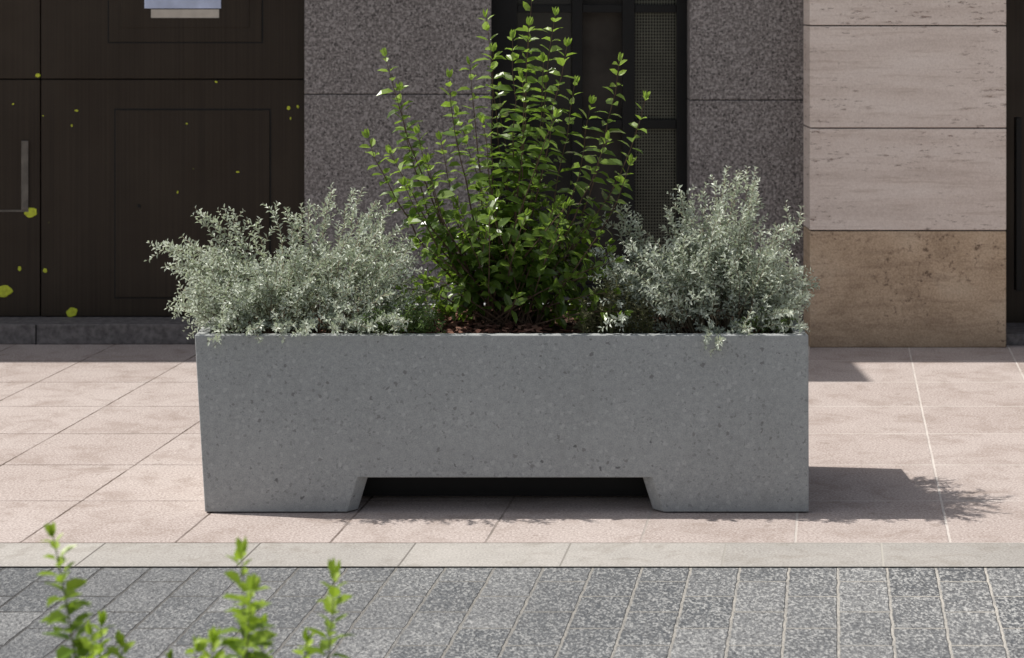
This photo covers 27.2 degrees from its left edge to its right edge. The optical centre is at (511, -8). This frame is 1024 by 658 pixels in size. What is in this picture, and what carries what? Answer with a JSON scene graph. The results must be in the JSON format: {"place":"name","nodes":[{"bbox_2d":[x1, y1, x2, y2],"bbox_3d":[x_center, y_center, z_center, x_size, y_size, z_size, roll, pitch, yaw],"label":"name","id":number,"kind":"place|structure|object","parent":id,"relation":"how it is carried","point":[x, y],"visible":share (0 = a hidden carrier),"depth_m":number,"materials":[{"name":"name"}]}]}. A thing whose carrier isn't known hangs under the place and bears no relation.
{"place":"outdoors","nodes":[
{"label":"outdoors","id":0,"kind":"place"},
{"bbox_2d":[0,344,1023,542],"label":"pavement","id":1,"kind":"structure","parent":0,"point":[100,443],"depth_m":7.50,"materials":[{"name":"pink stone"}]},
{"bbox_2d":[0,316,207,343],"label":"door plinth","id":2,"kind":"structure","parent":1,"relation":"on","point":[103,330],"depth_m":10.23,"materials":[{"name":"grey stone"}]},
{"bbox_2d":[35,325,36,344],"bbox_3d":[-2.302,1.652,10.234,0.006,0.096,0.012,0,0,0],"label":"plinth joint","id":3,"kind":"object","parent":2,"relation":"attached to","point":[35,334],"visible":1,"depth_m":10.23,"materials":[{"name":"black metal"}]},
{"bbox_2d":[0,78,303,79],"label":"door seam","id":4,"kind":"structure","parent":2,"relation":"on","point":[151,79],"depth_m":10.48,"materials":[{"name":"black metal"}]},
{"bbox_2d":[0,80,40,315],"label":"door panel","id":5,"kind":"structure","parent":4,"relation":"attached to","point":[20,232],"depth_m":10.45,"materials":[{"name":"brown paint"}]},
{"bbox_2d":[0,210,28,211],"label":"door scratch bar","id":6,"kind":"object","parent":5,"relation":"attached to","point":[14,210],"depth_m":10.45,"materials":[{"name":"silver metal"}]},
{"bbox_2d":[21,141,28,209],"bbox_3d":[-2.405,0.900,10.445,0.036,0.342,0.011,0,0,0],"label":"door handle","id":7,"kind":"object","parent":5,"relation":"attached to","point":[24,175],"depth_m":10.44,"materials":[{"name":"grey metal"}]},
{"bbox_2d":[0,73,298,316],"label":"paint splashes","id":8,"kind":"object","parent":5,"relation":"attached to","point":[6,290],"visible":0.92,"depth_m":10.45,"materials":[{"name":"paint"}]},
{"bbox_2d":[0,0,40,78],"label":"door panel","id":9,"kind":"structure","parent":4,"relation":"attached to","point":[20,39],"depth_m":10.45,"materials":[{"name":"brown paint"}]},
{"bbox_2d":[41,0,303,78],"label":"door panel","id":10,"kind":"structure","parent":4,"relation":"attached to","point":[75,44],"depth_m":10.45,"materials":[{"name":"brown paint"}]},
{"bbox_2d":[121,0,248,27],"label":"panel","id":11,"kind":"object","parent":10,"relation":"attached to","point":[232,14],"visible":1,"depth_m":10.44,"materials":[{"name":"brown paint"}]},
{"bbox_2d":[144,0,220,7],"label":"blue notice","id":12,"kind":"object","parent":11,"relation":"attached to","point":[182,3],"visible":1,"depth_m":10.43,"materials":[{"name":"plastic"}]},
{"bbox_2d":[108,0,262,42],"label":"hatch groove","id":13,"kind":"object","parent":10,"relation":"in","point":[185,42],"visible":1,"depth_m":10.45},
{"bbox_2d":[109,0,261,41],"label":"hatch leaf","id":14,"kind":"object","parent":10,"relation":"attached to","point":[251,33],"visible":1,"depth_m":10.44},
{"bbox_2d":[151,9,218,17],"bbox_3d":[-1.613,0.102,10.436,0.336,0.042,0.004,0,0,0],"label":"paper notice","id":15,"kind":"object","parent":14,"relation":"attached to","point":[184,13],"visible":1,"depth_m":10.43,"materials":[{"name":"white paper"}]},
{"bbox_2d":[41,80,304,315],"bbox_3d":[-1.675,1.013,10.470,1.303,1.168,0.040,0,0,0],"label":"door panel","id":16,"kind":"structure","parent":2,"relation":"on","point":[77,210],"depth_m":10.45,"materials":[{"name":"brown paint"}]},
{"bbox_2d":[114,109,270,298],"bbox_3d":[-1.578,1.040,10.450,0.774,0.939,0.002,0,0,0],"label":"hatch groove","id":17,"kind":"object","parent":16,"relation":"in","point":[115,297],"visible":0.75,"depth_m":10.45},
{"bbox_2d":[116,110,269,296],"bbox_3d":[-1.578,1.040,10.447,0.760,0.925,0.008,0,0,0],"label":"hatch leaf","id":18,"kind":"object","parent":16,"relation":"attached to","point":[198,160],"visible":0.76,"depth_m":10.44,"materials":[{"name":"black wood"}]},
{"bbox_2d":[307,94,488,94],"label":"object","id":19,"kind":"object","parent":1,"relation":"on","point":[394,94],"depth_m":10.37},
{"bbox_2d":[304,94,490,302],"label":"granite pier block","id":20,"kind":"structure","parent":19,"relation":"on","point":[334,140],"depth_m":10.36,"materials":[{"name":"grey stone"}]},
{"bbox_2d":[304,0,490,93],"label":"granite pier block","id":21,"kind":"structure","parent":20,"relation":"on","point":[426,43],"depth_m":10.36,"materials":[{"name":"grey stone"}]},
{"bbox_2d":[195,303,808,511],"bbox_3d":[-0.032,1.402,7.260,2.006,0.596,0.720,0,0,0],"label":"concrete planter","id":22,"kind":"object","parent":1,"relation":"on","point":[317,421],"visible":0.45,"depth_m":6.91,"materials":[{"name":"grey concrete"}]},
{"bbox_2d":[144,182,439,347],"bbox_3d":[-0.742,0.936,7.166,1.000,0.579,0.705,0,0,0],"label":"silver shrub","id":23,"kind":"object","parent":22,"relation":"in","point":[250,297],"visible":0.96,"depth_m":7.05,"materials":[{"name":"green plant"}]},
{"bbox_2d":[361,296,446,332],"bbox_3d":[-0.364,1.071,7.110,0.308,0.163,0.440,0,0,0],"label":"ground cover plant","id":24,"kind":"object","parent":22,"relation":"on","point":[419,326],"visible":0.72,"depth_m":6.96,"materials":[{"name":"green plant"}]},
{"bbox_2d":[359,0,650,330],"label":"privet shrub","id":25,"kind":"object","parent":22,"relation":"on","point":[517,274],"visible":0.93,"depth_m":7.15,"materials":[{"name":"green plant"}]},
{"bbox_2d":[573,273,658,332],"bbox_3d":[0.342,1.036,7.083,0.287,0.230,0.298,0,0,0],"label":"ground cover plant","id":26,"kind":"object","parent":22,"relation":"on","point":[593,321],"visible":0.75,"depth_m":6.99,"materials":[{"name":"green plant"}]},
{"bbox_2d":[588,165,819,355],"bbox_3d":[0.640,0.916,7.194,0.824,0.660,0.724,0,0,0],"label":"silver shrub","id":27,"kind":"object","parent":22,"relation":"in","point":[692,274],"visible":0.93,"depth_m":7.06,"materials":[{"name":"green plant"}]},
{"bbox_2d":[735,307,797,332],"bbox_3d":[0.857,1.095,7.148,0.230,0.113,0.395,0,0,0],"label":"ground cover plant","id":28,"kind":"object","parent":22,"relation":"in","point":[767,328],"visible":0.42,"depth_m":7.00,"materials":[{"name":"green plant"}]},
{"bbox_2d":[803,226,1005,346],"bbox_3d":[1.899,1.421,10.440,0.942,0.558,0.600,0,0,0],"label":"sandstone base","id":29,"kind":"object","parent":1,"relation":"on","point":[912,289],"visible":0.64,"depth_m":10.14,"materials":[{"name":"brown stone"}]},
{"bbox_2d":[803,126,1005,229],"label":"travertine block","id":30,"kind":"structure","parent":29,"relation":"on","point":[904,179],"depth_m":10.14,"materials":[{"name":"beige stone"}]},
{"bbox_2d":[803,26,1005,127],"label":"travertine block","id":31,"kind":"structure","parent":30,"relation":"on","point":[904,76],"depth_m":10.14,"materials":[{"name":"beige stone"}]},
{"bbox_2d":[803,0,1005,24],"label":"travertine block","id":32,"kind":"structure","parent":31,"relation":"on","point":[904,12],"depth_m":10.14,"materials":[{"name":"beige stone"}]},
{"bbox_2d":[806,25,1003,230],"bbox_3d":[1.899,-0.170,10.441,0.922,3.740,0.578,0,0,0],"label":"joint","id":33,"kind":"object","parent":1,"relation":"on","point":[906,128],"visible":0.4,"depth_m":10.15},
{"bbox_2d":[1006,323,1023,344],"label":"doorway step","id":34,"kind":"object","parent":1,"relation":"on","point":[1014,333],"visible":0.45,"depth_m":10.21,"materials":[{"name":"grey stone"}]},
{"bbox_2d":[1004,0,1023,322],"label":"doorway panel","id":35,"kind":"structure","parent":34,"relation":"on","point":[1014,25],"depth_m":10.55,"materials":[{"name":"black metal"}]},
{"bbox_3d":[3.071,-1.625,10.600,1.398,0.850,0.600,0,0,0],"label":"doorway","id":36,"kind":"object","parent":1,"relation":"on","visible":0},
{"bbox_2d":[1014,117,1021,290],"bbox_3d":[2.484,1.036,10.385,0.029,0.851,0.050,0,0,0],"label":"doorway handle","id":37,"kind":"object","parent":36,"relation":"attached to","point":[1017,203],"visible":1,"depth_m":10.36,"materials":[{"name":"black metal"}]},
{"bbox_3d":[0.384,-1.615,10.587,0.968,0.830,0.447,0,0,0],"label":"window","id":38,"kind":"object","parent":1,"relation":"on","visible":0},
{"bbox_2d":[491,0,516,259],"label":"frame","id":39,"kind":"object","parent":38,"relation":"on","point":[504,18],"visible":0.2,"depth_m":10.50,"materials":[{"name":"black metal"}]},
{"bbox_2d":[572,0,582,294],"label":"frame bar","id":40,"kind":"object","parent":38,"relation":"on","point":[577,41],"visible":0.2,"depth_m":10.50,"materials":[{"name":"black metal"}]},
{"bbox_2d":[518,5,571,12],"bbox_3d":[0.162,0.078,10.525,0.269,0.039,0.044,0,0,0],"label":"frame cross","id":41,"kind":"object","parent":40,"relation":"attached to","point":[547,9],"visible":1,"depth_m":10.50,"materials":[{"name":"black metal"}]},
{"bbox_2d":[549,284,675,296],"bbox_3d":[0.422,1.479,10.524,0.785,0.058,0.040,0,0,0],"label":"frame foot","id":42,"kind":"object","parent":38,"relation":"on","point":[591,285],"visible":0.01,"depth_m":10.50},
{"bbox_2d":[622,0,634,267],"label":"frame bar","id":43,"kind":"object","parent":38,"relation":"attached to","point":[628,52],"visible":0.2,"depth_m":10.50,"materials":[{"name":"black metal"}]},
{"bbox_2d":[583,5,621,12],"bbox_3d":[0.449,0.078,10.525,0.195,0.039,0.044,0,0,0],"label":"frame cross","id":44,"kind":"object","parent":43,"relation":"attached to","point":[602,8],"visible":1,"depth_m":10.50,"materials":[{"name":"black metal"}]},
{"bbox_2d":[583,119,621,128],"bbox_3d":[0.449,0.652,10.525,0.195,0.045,0.044,0,0,0],"label":"frame cross","id":45,"kind":"object","parent":43,"relation":"attached to","point":[613,124],"visible":0.96,"depth_m":10.50,"materials":[{"name":"black metal"}]},
{"bbox_2d":[676,0,687,249],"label":"frame","id":46,"kind":"object","parent":38,"relation":"attached to","point":[681,92],"visible":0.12,"depth_m":10.50,"materials":[{"name":"black metal"}]},
{"bbox_2d":[635,0,675,280],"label":"wire mesh","id":47,"kind":"object","parent":46,"relation":"attached to","point":[653,117],"visible":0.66,"depth_m":10.53,"materials":[{"name":"black metal"}]},
{"bbox_2d":[635,119,675,128],"bbox_3d":[0.713,0.652,10.525,0.204,0.045,0.044,0,0,0],"label":"frame cross","id":48,"kind":"object","parent":46,"relation":"attached to","point":[657,123],"visible":0.9,"depth_m":10.50,"materials":[{"name":"black metal"}]},
{"bbox_2d":[635,5,675,12],"bbox_3d":[0.713,0.078,10.525,0.204,0.039,0.044,0,0,0],"label":"frame cross","id":49,"kind":"object","parent":46,"relation":"attached to","point":[655,8],"visible":1,"depth_m":10.50,"materials":[{"name":"black metal"}]},
{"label":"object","id":50,"kind":"object","parent":1,"relation":"on","visible":0},
{"bbox_2d":[687,99,805,323],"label":"granite pier block","id":51,"kind":"structure","parent":50,"relation":"attached to","point":[765,137],"depth_m":10.36,"materials":[{"name":"grey stone"}]},
{"bbox_2d":[687,0,805,99],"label":"granite pier block","id":52,"kind":"structure","parent":51,"relation":"on","point":[744,49],"depth_m":10.36,"materials":[{"name":"grey stone"}]},
{"bbox_2d":[0,567,1023,567],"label":"ground","id":53,"kind":"structure","parent":0,"point":[517,567],"depth_m":6.30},
{"bbox_2d":[0,568,1023,657],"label":"street setts","id":54,"kind":"structure","parent":53,"relation":"on","point":[679,612],"depth_m":5.82,"materials":[{"name":"grey stone"}]},
{"bbox_2d":[37,521,354,657],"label":"foreground privet shrub","id":55,"kind":"object","parent":54,"relation":"on","point":[84,646],"visible":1,"depth_m":3.50,"materials":[{"name":"green plant"}]},
{"bbox_2d":[0,543,1023,566],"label":"border strip","id":56,"kind":"object","parent":53,"relation":"on","point":[554,554],"visible":1,"depth_m":6.40,"materials":[{"name":"stone"}]},
{"bbox_2d":[517,0,674,283],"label":"window glass","id":57,"kind":"object","parent":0,"point":[544,20],"visible":0.22,"depth_m":10.60,"materials":[{"name":"black glass"}]},
{"bbox_2d":[583,0,621,283],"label":"window blind","id":58,"kind":"object","parent":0,"point":[602,41],"depth_m":10.57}
]}

